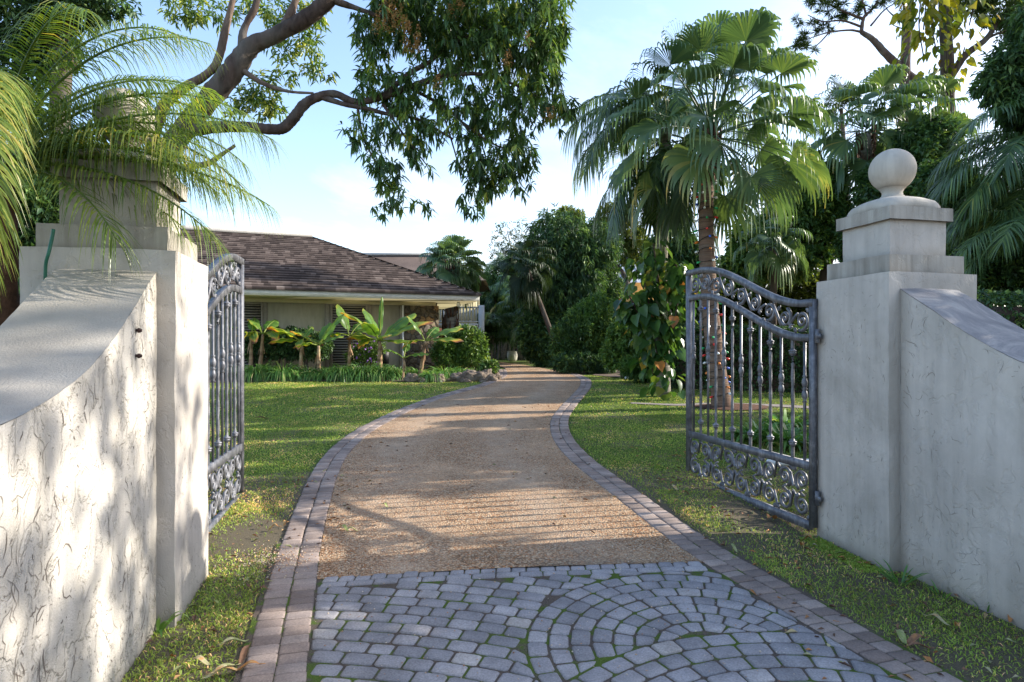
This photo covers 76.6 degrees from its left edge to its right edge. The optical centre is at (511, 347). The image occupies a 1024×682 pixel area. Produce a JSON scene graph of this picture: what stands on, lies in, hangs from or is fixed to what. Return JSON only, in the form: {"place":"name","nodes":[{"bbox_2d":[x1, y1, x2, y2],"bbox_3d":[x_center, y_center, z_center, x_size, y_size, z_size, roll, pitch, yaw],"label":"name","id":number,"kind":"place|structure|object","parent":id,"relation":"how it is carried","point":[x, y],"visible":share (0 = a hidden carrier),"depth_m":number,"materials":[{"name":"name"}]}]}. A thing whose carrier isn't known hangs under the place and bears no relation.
{"place":"outdoors","nodes":[
{"label":"outdoors","id":0,"kind":"place"},
{"bbox_2d":[0,0,1019,305],"label":"sky","id":1,"kind":"structure","parent":0,"point":[324,193],"materials":[{"name":"blue"}]},
{"bbox_2d":[317,362,703,578],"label":"gravel driveway","id":2,"kind":"structure","parent":0,"point":[440,498],"depth_m":6.42,"materials":[{"name":"gravel"}]},
{"bbox_2d":[121,357,1023,681],"bbox_3d":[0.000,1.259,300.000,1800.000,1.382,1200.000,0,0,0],"label":"ground","id":3,"kind":"structure","parent":0,"point":[243,539],"depth_m":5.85,"materials":[{"name":"plant"}]},
{"bbox_2d":[2,152,59,299],"bbox_3d":[-4.190,-0.103,5.578,0.992,3.394,0.906,0,0,0],"label":"street shrub","id":4,"kind":"object","parent":3,"relation":"on","point":[37,215],"visible":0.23,"depth_m":5.37,"materials":[{"name":"green plant"}]},
{"bbox_2d":[0,0,145,138],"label":"oak","id":5,"kind":"object","parent":3,"relation":"on","point":[104,10],"visible":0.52,"depth_m":8.86,"materials":[{"name":"green plant"}]},
{"bbox_2d":[0,269,156,681],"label":"wing wall","id":6,"kind":"structure","parent":3,"relation":"on","point":[78,528],"depth_m":2.89,"materials":[{"name":"paint"}]},
{"bbox_2d":[19,88,208,628],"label":"gate pillar","id":7,"kind":"structure","parent":3,"relation":"on","point":[182,427],"depth_m":3.79,"materials":[{"name":"paint"}]},
{"bbox_2d":[43,229,55,279],"bbox_3d":[-2.550,-0.434,3.548,0.156,0.424,0.042,0,0,36],"label":"green hose","id":8,"kind":"object","parent":7,"relation":"hanging from","point":[49,249],"visible":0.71,"depth_m":3.51,"materials":[{"name":"rubber"}]},
{"bbox_2d":[208,253,243,531],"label":"iron gate","id":9,"kind":"structure","parent":7,"relation":"attached to","point":[224,472],"depth_m":6.08,"materials":[{"name":"metal"}]},
{"bbox_2d":[0,0,292,324],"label":"date palm","id":10,"kind":"object","parent":3,"relation":"on","point":[31,148],"visible":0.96,"depth_m":3.66,"materials":[{"name":"plant"}]},
{"bbox_2d":[155,611,186,636],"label":"strap weed","id":11,"kind":"object","parent":3,"relation":"on","point":[161,627],"visible":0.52,"depth_m":3.67,"materials":[{"name":"green plant"}]},
{"bbox_2d":[191,655,210,664],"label":"fallen leaf","id":12,"kind":"object","parent":3,"relation":"on","point":[202,659],"visible":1,"depth_m":3.32,"materials":[{"name":"plant"}]},
{"bbox_2d":[203,663,240,677],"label":"fallen leaf","id":13,"kind":"object","parent":3,"relation":"on","point":[211,674],"visible":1,"depth_m":3.22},
{"bbox_2d":[207,664,242,673],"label":"fallen leaf","id":14,"kind":"object","parent":3,"relation":"on","point":[226,666],"visible":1,"depth_m":3.23,"materials":[{"name":"plant"}]},
{"bbox_2d":[215,637,247,645],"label":"fallen leaf","id":15,"kind":"object","parent":3,"relation":"on","point":[232,638],"visible":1,"depth_m":3.51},
{"bbox_2d":[181,225,481,372],"bbox_3d":[-14.278,-1.575,23.564,24.279,5.950,11.138,0,0,-20],"label":"bungalow","id":16,"kind":"object","parent":3,"relation":"on","point":[301,280],"visible":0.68,"depth_m":22.34,"materials":[{"name":"paint"}]},
{"bbox_2d":[209,369,475,381],"bbox_3d":[-6.514,0.898,20.859,12.216,0.239,5.314,0,0,-6],"label":"planting bed","id":17,"kind":"object","parent":3,"relation":"on","point":[324,379],"visible":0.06,"depth_m":19.05,"materials":[{"name":"soil"}]},
{"bbox_2d":[229,318,259,366],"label":"banana plant","id":18,"kind":"object","parent":17,"relation":"on","point":[253,338],"visible":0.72,"depth_m":19.86,"materials":[{"name":"green plant"}]},
{"bbox_2d":[229,361,282,382],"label":"border grass clump","id":19,"kind":"object","parent":17,"relation":"on","point":[249,370],"visible":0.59,"depth_m":18.91,"materials":[{"name":"green plant"}]},
{"bbox_2d":[244,319,310,366],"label":"banana plant","id":20,"kind":"object","parent":17,"relation":"on","point":[273,335],"visible":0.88,"depth_m":19.88,"materials":[{"name":"green plant"}]},
{"bbox_2d":[252,360,310,382],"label":"border grass clump","id":21,"kind":"object","parent":17,"relation":"on","point":[285,372],"visible":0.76,"depth_m":18.91,"materials":[{"name":"green plant"}]},
{"bbox_2d":[244,325,334,368],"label":"dark hedge","id":22,"kind":"object","parent":17,"relation":"on","point":[286,351],"visible":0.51,"depth_m":20.68,"materials":[{"name":"green plant"}]},
{"bbox_2d":[266,326,323,368],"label":"banana plant","id":23,"kind":"object","parent":17,"relation":"on","point":[306,333],"visible":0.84,"depth_m":19.67,"materials":[{"name":"green plant"}]},
{"bbox_2d":[287,365,326,381],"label":"border grass clump","id":24,"kind":"object","parent":17,"relation":"on","point":[306,375],"visible":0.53,"depth_m":18.97,"materials":[{"name":"green plant"}]},
{"bbox_2d":[289,314,343,371],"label":"banana plant","id":25,"kind":"object","parent":17,"relation":"on","point":[326,332],"visible":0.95,"depth_m":19.33,"materials":[{"name":"green plant"}]},
{"bbox_2d":[303,365,340,381],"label":"border grass clump","id":26,"kind":"object","parent":17,"relation":"on","point":[326,373],"visible":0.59,"depth_m":18.98,"materials":[{"name":"green plant"}]},
{"bbox_2d":[312,360,366,382],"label":"border grass clump","id":27,"kind":"object","parent":17,"relation":"on","point":[338,370],"visible":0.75,"depth_m":18.89,"materials":[{"name":"green plant"}]},
{"bbox_2d":[330,304,366,365],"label":"banana plant","id":28,"kind":"object","parent":17,"relation":"on","point":[344,322],"visible":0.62,"depth_m":20.36,"materials":[{"name":"green plant"}]},
{"bbox_2d":[337,362,388,382],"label":"border grass clump","id":29,"kind":"object","parent":17,"relation":"on","point":[357,377],"visible":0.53,"depth_m":18.85,"materials":[{"name":"green plant"}]},
{"bbox_2d":[342,338,387,366],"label":"flowering shrub","id":30,"kind":"object","parent":17,"relation":"on","point":[368,356],"visible":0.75,"depth_m":20.55,"materials":[{"name":"green plant"}]},
{"bbox_2d":[355,363,405,381],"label":"border grass clump","id":31,"kind":"object","parent":17,"relation":"on","point":[374,369],"visible":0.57,"depth_m":18.95,"materials":[{"name":"green plant"}]},
{"bbox_2d":[340,297,432,367],"bbox_3d":[-3.891,-0.338,19.651,2.942,2.470,1.447,0,0,0],"label":"banana plant","id":32,"kind":"object","parent":17,"relation":"on","point":[396,328],"visible":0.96,"depth_m":19.83,"materials":[{"name":"green plant"}]},
{"bbox_2d":[367,365,408,381],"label":"border grass clump","id":33,"kind":"object","parent":17,"relation":"on","point":[395,374],"visible":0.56,"depth_m":18.98,"materials":[{"name":"green plant"}]},
{"bbox_2d":[384,344,428,378],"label":"banana plant","id":34,"kind":"object","parent":17,"relation":"on","point":[406,348],"visible":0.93,"depth_m":19.06,"materials":[{"name":"green plant"}]},
{"bbox_2d":[403,373,418,381],"bbox_3d":[-2.896,0.903,18.752,0.495,0.370,0.372,0,0,0],"label":"border rock","id":35,"kind":"object","parent":17,"relation":"on","point":[410,377],"visible":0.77,"depth_m":18.62,"materials":[{"name":"stone"}]},
{"bbox_2d":[405,365,434,374],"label":"border grass clump","id":36,"kind":"object","parent":17,"relation":"on","point":[414,370],"visible":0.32,"depth_m":19.48,"materials":[{"name":"green plant"}]},
{"bbox_2d":[402,316,462,376],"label":"banana plant","id":37,"kind":"object","parent":17,"relation":"on","point":[433,332],"visible":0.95,"depth_m":19.39,"materials":[{"name":"green plant"}]},
{"bbox_2d":[417,369,448,382],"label":"border grass clump","id":38,"kind":"object","parent":17,"relation":"on","point":[428,375],"visible":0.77,"depth_m":18.61,"materials":[{"name":"green plant"}]},
{"bbox_2d":[426,366,466,378],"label":"border grass clump","id":39,"kind":"object","parent":17,"relation":"on","point":[445,371],"visible":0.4,"depth_m":19.48,"materials":[{"name":"green plant"}]},
{"bbox_2d":[449,372,465,381],"bbox_3d":[-1.577,0.878,18.945,0.509,0.365,0.428,0,0,0],"label":"border rock","id":40,"kind":"object","parent":17,"relation":"on","point":[456,377],"visible":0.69,"depth_m":18.83,"materials":[{"name":"stone"}]},
{"bbox_2d":[428,323,490,370],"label":"round shrub","id":41,"kind":"object","parent":17,"relation":"on","point":[472,349],"visible":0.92,"depth_m":20.59,"materials":[{"name":"green plant"}]},
{"bbox_2d":[462,369,478,381],"bbox_3d":[-1.240,0.862,19.027,0.556,0.480,0.596,0,0,-40],"label":"border rock","id":42,"kind":"object","parent":17,"relation":"on","point":[470,375],"visible":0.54,"depth_m":18.82,"materials":[{"name":"stone"}]},
{"bbox_2d":[476,371,487,380],"bbox_3d":[-0.922,0.885,18.991,0.464,0.444,0.385,0,0,0],"label":"border rock","id":43,"kind":"object","parent":17,"relation":"on","point":[479,375],"visible":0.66,"depth_m":18.84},
{"bbox_2d":[475,357,499,373],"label":"shrub","id":44,"kind":"object","parent":17,"relation":"on","point":[492,364],"visible":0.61,"depth_m":19.47,"materials":[{"name":"green plant"}]},
{"bbox_2d":[148,0,581,226],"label":"mango tree","id":45,"kind":"object","parent":3,"relation":"on","point":[481,32],"visible":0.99,"depth_m":12.38,"materials":[{"name":"green plant"}]},
{"bbox_2d":[240,369,507,681],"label":"brick edging","id":46,"kind":"object","parent":3,"relation":"on","point":[293,649],"visible":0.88,"depth_m":4.38,"materials":[{"name":"brick"}]},
{"bbox_2d":[239,643,250,663],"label":"fallen leaf","id":47,"kind":"object","parent":46,"relation":"on","point":[244,651],"visible":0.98,"depth_m":3.37,"materials":[{"name":"plant"}]},
{"bbox_2d":[363,253,489,339],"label":"house","id":48,"kind":"structure","parent":3,"relation":"on","point":[411,262],"depth_m":34.37,"materials":[{"name":"beige paint"}]},
{"bbox_2d":[415,234,487,336],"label":"sabal palm","id":49,"kind":"object","parent":3,"relation":"on","point":[450,269],"visible":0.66,"depth_m":28.97,"materials":[{"name":"green plant"}]},
{"bbox_2d":[481,252,513,357],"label":"areca palm","id":50,"kind":"object","parent":3,"relation":"on","point":[494,263],"visible":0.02,"depth_m":44.48,"materials":[{"name":"green plant"}]},
{"bbox_2d":[477,306,518,358],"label":"areca palm","id":51,"kind":"object","parent":3,"relation":"on","point":[493,322],"visible":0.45,"depth_m":35.48,"materials":[{"name":"green plant"}]},
{"bbox_2d":[480,278,519,359],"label":"areca palm","id":52,"kind":"object","parent":3,"relation":"on","point":[504,348],"visible":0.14,"depth_m":41.53,"materials":[{"name":"green plant"}]},
{"bbox_2d":[481,275,525,359],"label":"areca palm","id":53,"kind":"object","parent":3,"relation":"on","point":[510,310],"visible":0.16,"depth_m":39.26,"materials":[{"name":"green plant"}]},
{"bbox_2d":[483,252,533,358],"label":"thicket","id":54,"kind":"object","parent":3,"relation":"on","point":[491,276],"visible":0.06,"depth_m":43.42,"materials":[{"name":"green plant"}]},
{"bbox_2d":[507,351,517,360],"bbox_3d":[0.020,0.488,38.000,0.620,0.600,0.614,0,0,0],"label":"plant pot","id":55,"kind":"object","parent":3,"relation":"on","point":[512,355],"visible":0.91,"depth_m":37.76,"materials":[{"name":"ceramic"}]},
{"bbox_2d":[487,216,538,261],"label":"wispy tree","id":56,"kind":"object","parent":3,"relation":"on","point":[504,237],"visible":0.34,"depth_m":49.93,"materials":[{"name":"green plant"}]},
{"bbox_2d":[490,284,555,363],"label":"areca palm","id":57,"kind":"object","parent":3,"relation":"on","point":[503,301],"visible":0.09,"depth_m":34.05,"materials":[{"name":"green plant"}]},
{"bbox_2d":[497,239,557,340],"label":"leaning palm","id":58,"kind":"object","parent":3,"relation":"on","point":[530,288],"visible":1,"depth_m":26.66,"materials":[{"name":"green plant"}]},
{"bbox_2d":[513,306,585,366],"bbox_3d":[2.065,-0.469,29.470,4.055,3.186,2.246,0,0,0],"label":"thicket shrub","id":59,"kind":"object","parent":3,"relation":"on","point":[531,338],"visible":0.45,"depth_m":29.04,"materials":[{"name":"green plant"}]},
{"bbox_2d":[506,202,627,316],"bbox_3d":[2.487,-2.888,30.000,5.657,7.617,3.423,0,0,0],"label":"weeping tree","id":60,"kind":"object","parent":3,"relation":"on","point":[586,258],"visible":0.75,"depth_m":29.11,"materials":[{"name":"green plant"}]},
{"bbox_2d":[550,204,585,235],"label":"yellow green tree","id":61,"kind":"object","parent":3,"relation":"on","point":[571,207],"visible":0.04,"depth_m":41.63,"materials":[{"name":"green plant"}]},
{"bbox_2d":[146,401,1018,679],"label":"leaf litter","id":62,"kind":"object","parent":3,"relation":"on","point":[927,658],"visible":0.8,"depth_m":4.85,"materials":[{"name":"plant"}]},
{"bbox_2d":[233,543,967,681],"bbox_3d":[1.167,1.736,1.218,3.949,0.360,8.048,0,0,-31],"label":"paved apron","id":63,"kind":"object","parent":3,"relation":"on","point":[718,589],"visible":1,"depth_m":3.68,"materials":[{"name":"stone"}]},
{"bbox_2d":[214,441,845,681],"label":"gravel stones","id":64,"kind":"object","parent":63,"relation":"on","point":[321,567],"visible":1,"depth_m":4.93,"materials":[{"name":"gravel"}]},
{"bbox_2d":[600,222,626,300],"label":"feathery tree","id":65,"kind":"object","parent":3,"relation":"on","point":[616,286],"visible":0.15,"depth_m":32.39,"materials":[{"name":"green plant"}]},
{"bbox_2d":[589,200,647,296],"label":"crooked tree","id":66,"kind":"object","parent":3,"relation":"on","point":[632,251],"visible":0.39,"depth_m":37.53,"materials":[{"name":"green plant"}]},
{"bbox_2d":[616,258,653,301],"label":"neighbouring house","id":67,"kind":"structure","parent":3,"relation":"on","point":[638,285],"depth_m":42.00,"materials":[{"name":"orange paint"}]},
{"bbox_2d":[560,69,768,396],"bbox_3d":[3.534,-2.515,15.254,4.790,7.515,4.565,0,0,0],"label":"feather palm","id":68,"kind":"object","parent":3,"relation":"on","point":[677,215],"visible":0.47,"depth_m":14.47,"materials":[{"name":"green plant"}]},
{"bbox_2d":[610,239,700,400],"bbox_3d":[3.349,-0.605,14.746,2.170,3.708,1.196,0,0,0],"label":"climbing vine","id":69,"kind":"object","parent":68,"relation":"attached to","point":[643,312],"visible":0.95,"depth_m":14.52,"materials":[{"name":"green plant"}]},
{"bbox_2d":[593,370,808,392],"bbox_3d":[9.017,0.990,22.684,19.120,0.400,13.469,0,0,38],"label":"shrub bed","id":70,"kind":"object","parent":3,"relation":"on","point":[612,375],"visible":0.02,"depth_m":22.41,"materials":[{"name":"soil"}]},
{"bbox_2d":[545,290,617,372],"bbox_3d":[2.712,-0.588,24.009,3.056,3.144,2.234,0,0,0],"label":"tall shrub","id":71,"kind":"object","parent":70,"relation":"on","point":[587,319],"visible":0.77,"depth_m":23.48,"materials":[{"name":"green plant"}]},
{"bbox_2d":[547,348,615,373],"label":"ground shrub","id":72,"kind":"object","parent":70,"relation":"on","point":[581,362],"visible":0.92,"depth_m":22.94,"materials":[{"name":"green plant"}]},
{"bbox_2d":[598,317,654,377],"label":"leafy shrub","id":73,"kind":"object","parent":70,"relation":"on","point":[615,348],"visible":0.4,"depth_m":20.15,"materials":[{"name":"green plant"}]},
{"bbox_2d":[617,346,654,382],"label":"fern shrub","id":74,"kind":"object","parent":70,"relation":"on","point":[633,375],"visible":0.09,"depth_m":18.42,"materials":[{"name":"green plant"}]},
{"bbox_2d":[636,226,717,300],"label":"backdrop tree","id":75,"kind":"object","parent":70,"relation":"on","point":[690,255],"visible":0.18,"depth_m":24.27,"materials":[{"name":"green plant"}]},
{"bbox_2d":[668,288,703,333],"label":"broad shrub","id":76,"kind":"object","parent":70,"relation":"on","point":[683,295],"visible":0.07,"depth_m":17.77,"materials":[{"name":"green plant"}]},
{"bbox_2d":[654,323,808,392],"bbox_3d":[6.534,0.249,16.682,5.561,1.893,1.431,0,0,18],"label":"clipped hedge","id":77,"kind":"object","parent":70,"relation":"on","point":[680,367],"visible":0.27,"depth_m":16.32,"materials":[{"name":"green plant"}]},
{"bbox_2d":[718,269,819,333],"bbox_3d":[8.446,-0.725,21.463,4.658,3.774,1.824,0,0,0],"label":"hedge","id":78,"kind":"object","parent":70,"relation":"on","point":[808,290],"visible":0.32,"depth_m":21.00,"materials":[{"name":"green plant"}]},
{"bbox_2d":[715,161,855,293],"bbox_3d":[8.253,-2.413,19.516,4.402,6.412,2.145,0,0,0],"label":"broadleaf tree","id":79,"kind":"object","parent":70,"relation":"on","point":[820,225],"visible":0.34,"depth_m":19.01,"materials":[{"name":"green plant"}]},
{"bbox_2d":[800,63,939,208],"bbox_3d":[10.364,-3.508,19.040,3.700,9.186,3.649,0,0,0],"label":"sabal palm","id":80,"kind":"object","parent":70,"relation":"on","point":[888,78],"visible":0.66,"depth_m":18.45,"materials":[{"name":"green plant"}]},
{"bbox_2d":[830,108,969,262],"bbox_3d":[10.745,-2.823,17.990,3.674,7.591,1.793,0,0,0],"label":"tree","id":81,"kind":"object","parent":70,"relation":"on","point":[927,135],"visible":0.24,"depth_m":17.71,"materials":[{"name":"green plant"}]},
{"bbox_2d":[849,68,980,159],"bbox_3d":[12.341,-3.721,19.914,3.560,9.591,3.387,0,0,0],"label":"sabal palm","id":82,"kind":"object","parent":70,"relation":"on","point":[943,83],"visible":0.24,"depth_m":19.30,"materials":[{"name":"green plant"}]},
{"bbox_2d":[938,0,1020,112],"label":"vine clad tree","id":83,"kind":"object","parent":70,"relation":"on","point":[986,10],"visible":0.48,"depth_m":20.90,"materials":[{"name":"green plant"}]},
{"bbox_2d":[889,0,1000,112],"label":"yellow vine","id":84,"kind":"object","parent":83,"relation":"attached to","point":[932,13],"visible":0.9,"depth_m":20.26,"materials":[{"name":"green plant"}]},
{"bbox_2d":[596,6,834,406],"bbox_3d":[4.063,-2.616,13.262,4.650,7.938,4.508,0,0,0],"label":"fan palm","id":85,"kind":"object","parent":3,"relation":"on","point":[773,182],"visible":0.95,"depth_m":12.32,"materials":[{"name":"green plant"}]},
{"bbox_2d":[694,175,730,397],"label":"string lights","id":86,"kind":"object","parent":85,"relation":"attached to","point":[698,262],"visible":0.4,"depth_m":13.09,"materials":[{"name":"multicoloured plastic"}]},
{"bbox_2d":[695,403,768,409],"bbox_3d":[4.500,1.184,13.250,1.522,0.073,0.991,0,0,0],"label":"mulch bed","id":87,"kind":"object","parent":3,"relation":"on","point":[746,406],"visible":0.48,"depth_m":13.01,"materials":[{"name":"brown soil"}]},
{"bbox_2d":[550,369,962,681],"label":"brick edging","id":88,"kind":"object","parent":3,"relation":"on","point":[672,528],"visible":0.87,"depth_m":4.51,"materials":[{"name":"brick"}]},
{"bbox_2d":[725,419,799,442],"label":"lily clump","id":89,"kind":"object","parent":3,"relation":"on","point":[754,427],"visible":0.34,"depth_m":9.50,"materials":[{"name":"green plant"}]},
{"bbox_2d":[732,215,812,333],"bbox_3d":[6.611,-1.117,16.541,1.783,4.600,1.883,0,0,-24],"label":"young fan palm","id":90,"kind":"object","parent":3,"relation":"on","point":[778,268],"visible":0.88,"depth_m":16.22,"materials":[{"name":"green plant"}]},
{"bbox_2d":[746,420,808,453],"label":"lily clump","id":91,"kind":"object","parent":3,"relation":"on","point":[798,437],"visible":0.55,"depth_m":9.08,"materials":[{"name":"green plant"}]},
{"bbox_2d":[755,408,808,431],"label":"lily clump","id":92,"kind":"object","parent":3,"relation":"on","point":[798,423],"visible":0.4,"depth_m":10.47,"materials":[{"name":"green plant"}]},
{"bbox_2d":[788,0,915,127],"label":"pine tree","id":93,"kind":"object","parent":3,"relation":"on","point":[842,16],"visible":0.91,"depth_m":25.95,"materials":[{"name":"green plant"}]},
{"bbox_2d":[800,537,913,578],"bbox_3d":[2.742,1.628,4.984,1.122,0.086,0.598,0,0,44],"label":"moss","id":94,"kind":"object","parent":3,"relation":"on","point":[854,558],"visible":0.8,"depth_m":5.05,"materials":[{"name":"green plant"}]},
{"bbox_2d":[817,149,976,571],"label":"gate pillar","id":95,"kind":"structure","parent":3,"relation":"on","point":[893,240],"depth_m":5.05,"materials":[{"name":"paint"}]},
{"bbox_2d":[686,267,821,529],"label":"iron gate","id":96,"kind":"structure","parent":95,"relation":"attached to","point":[812,337],"depth_m":6.37,"materials":[{"name":"metal"}]},
{"bbox_2d":[894,628,906,643],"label":"fallen leaf","id":97,"kind":"object","parent":3,"relation":"on","point":[901,635],"visible":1,"depth_m":3.63,"materials":[{"name":"plant"}]},
{"bbox_2d":[873,559,928,585],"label":"strap weed","id":98,"kind":"object","parent":3,"relation":"on","point":[903,577],"visible":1,"depth_m":4.61,"materials":[{"name":"green plant"}]},
{"bbox_2d":[907,633,928,643],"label":"fallen leaf","id":99,"kind":"object","parent":3,"relation":"on","point":[913,637],"visible":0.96,"depth_m":3.62,"materials":[{"name":"plant"}]},
{"bbox_2d":[900,288,1023,629],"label":"wing wall","id":100,"kind":"structure","parent":3,"relation":"on","point":[961,459],"depth_m":4.34,"materials":[{"name":"paint"}]},
{"bbox_2d":[906,153,1023,305],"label":"palm tree","id":101,"kind":"object","parent":3,"relation":"on","point":[1007,274],"visible":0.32,"depth_m":12.65,"materials":[{"name":"green plant"}]},
{"bbox_2d":[925,99,1023,253],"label":"feather palm","id":102,"kind":"object","parent":3,"relation":"on","point":[1012,161],"visible":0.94,"depth_m":11.01,"materials":[{"name":"green plant"}]},
{"bbox_2d":[945,208,1023,279],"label":"feather palm","id":103,"kind":"object","parent":3,"relation":"on","point":[1016,225],"visible":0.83,"depth_m":10.46,"materials":[{"name":"green plant"}]},
{"bbox_2d":[965,0,1023,138],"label":"shade tree","id":104,"kind":"object","parent":3,"relation":"on","point":[999,78],"visible":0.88,"depth_m":11.41,"materials":[{"name":"green plant"}]},
{"bbox_2d":[976,285,1023,328],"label":"street hedge","id":105,"kind":"object","parent":3,"relation":"on","point":[1014,314],"visible":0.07,"depth_m":8.64,"materials":[{"name":"green plant"}]},
{"bbox_2d":[631,402,808,407],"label":"path","id":106,"kind":"structure","parent":0,"point":[778,405],"depth_m":13.62,"materials":[{"name":"stone"}]},
{"bbox_2d":[821,83,861,158],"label":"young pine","id":107,"kind":"object","parent":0,"point":[845,102],"visible":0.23,"depth_m":25.92,"materials":[{"name":"green plant"}]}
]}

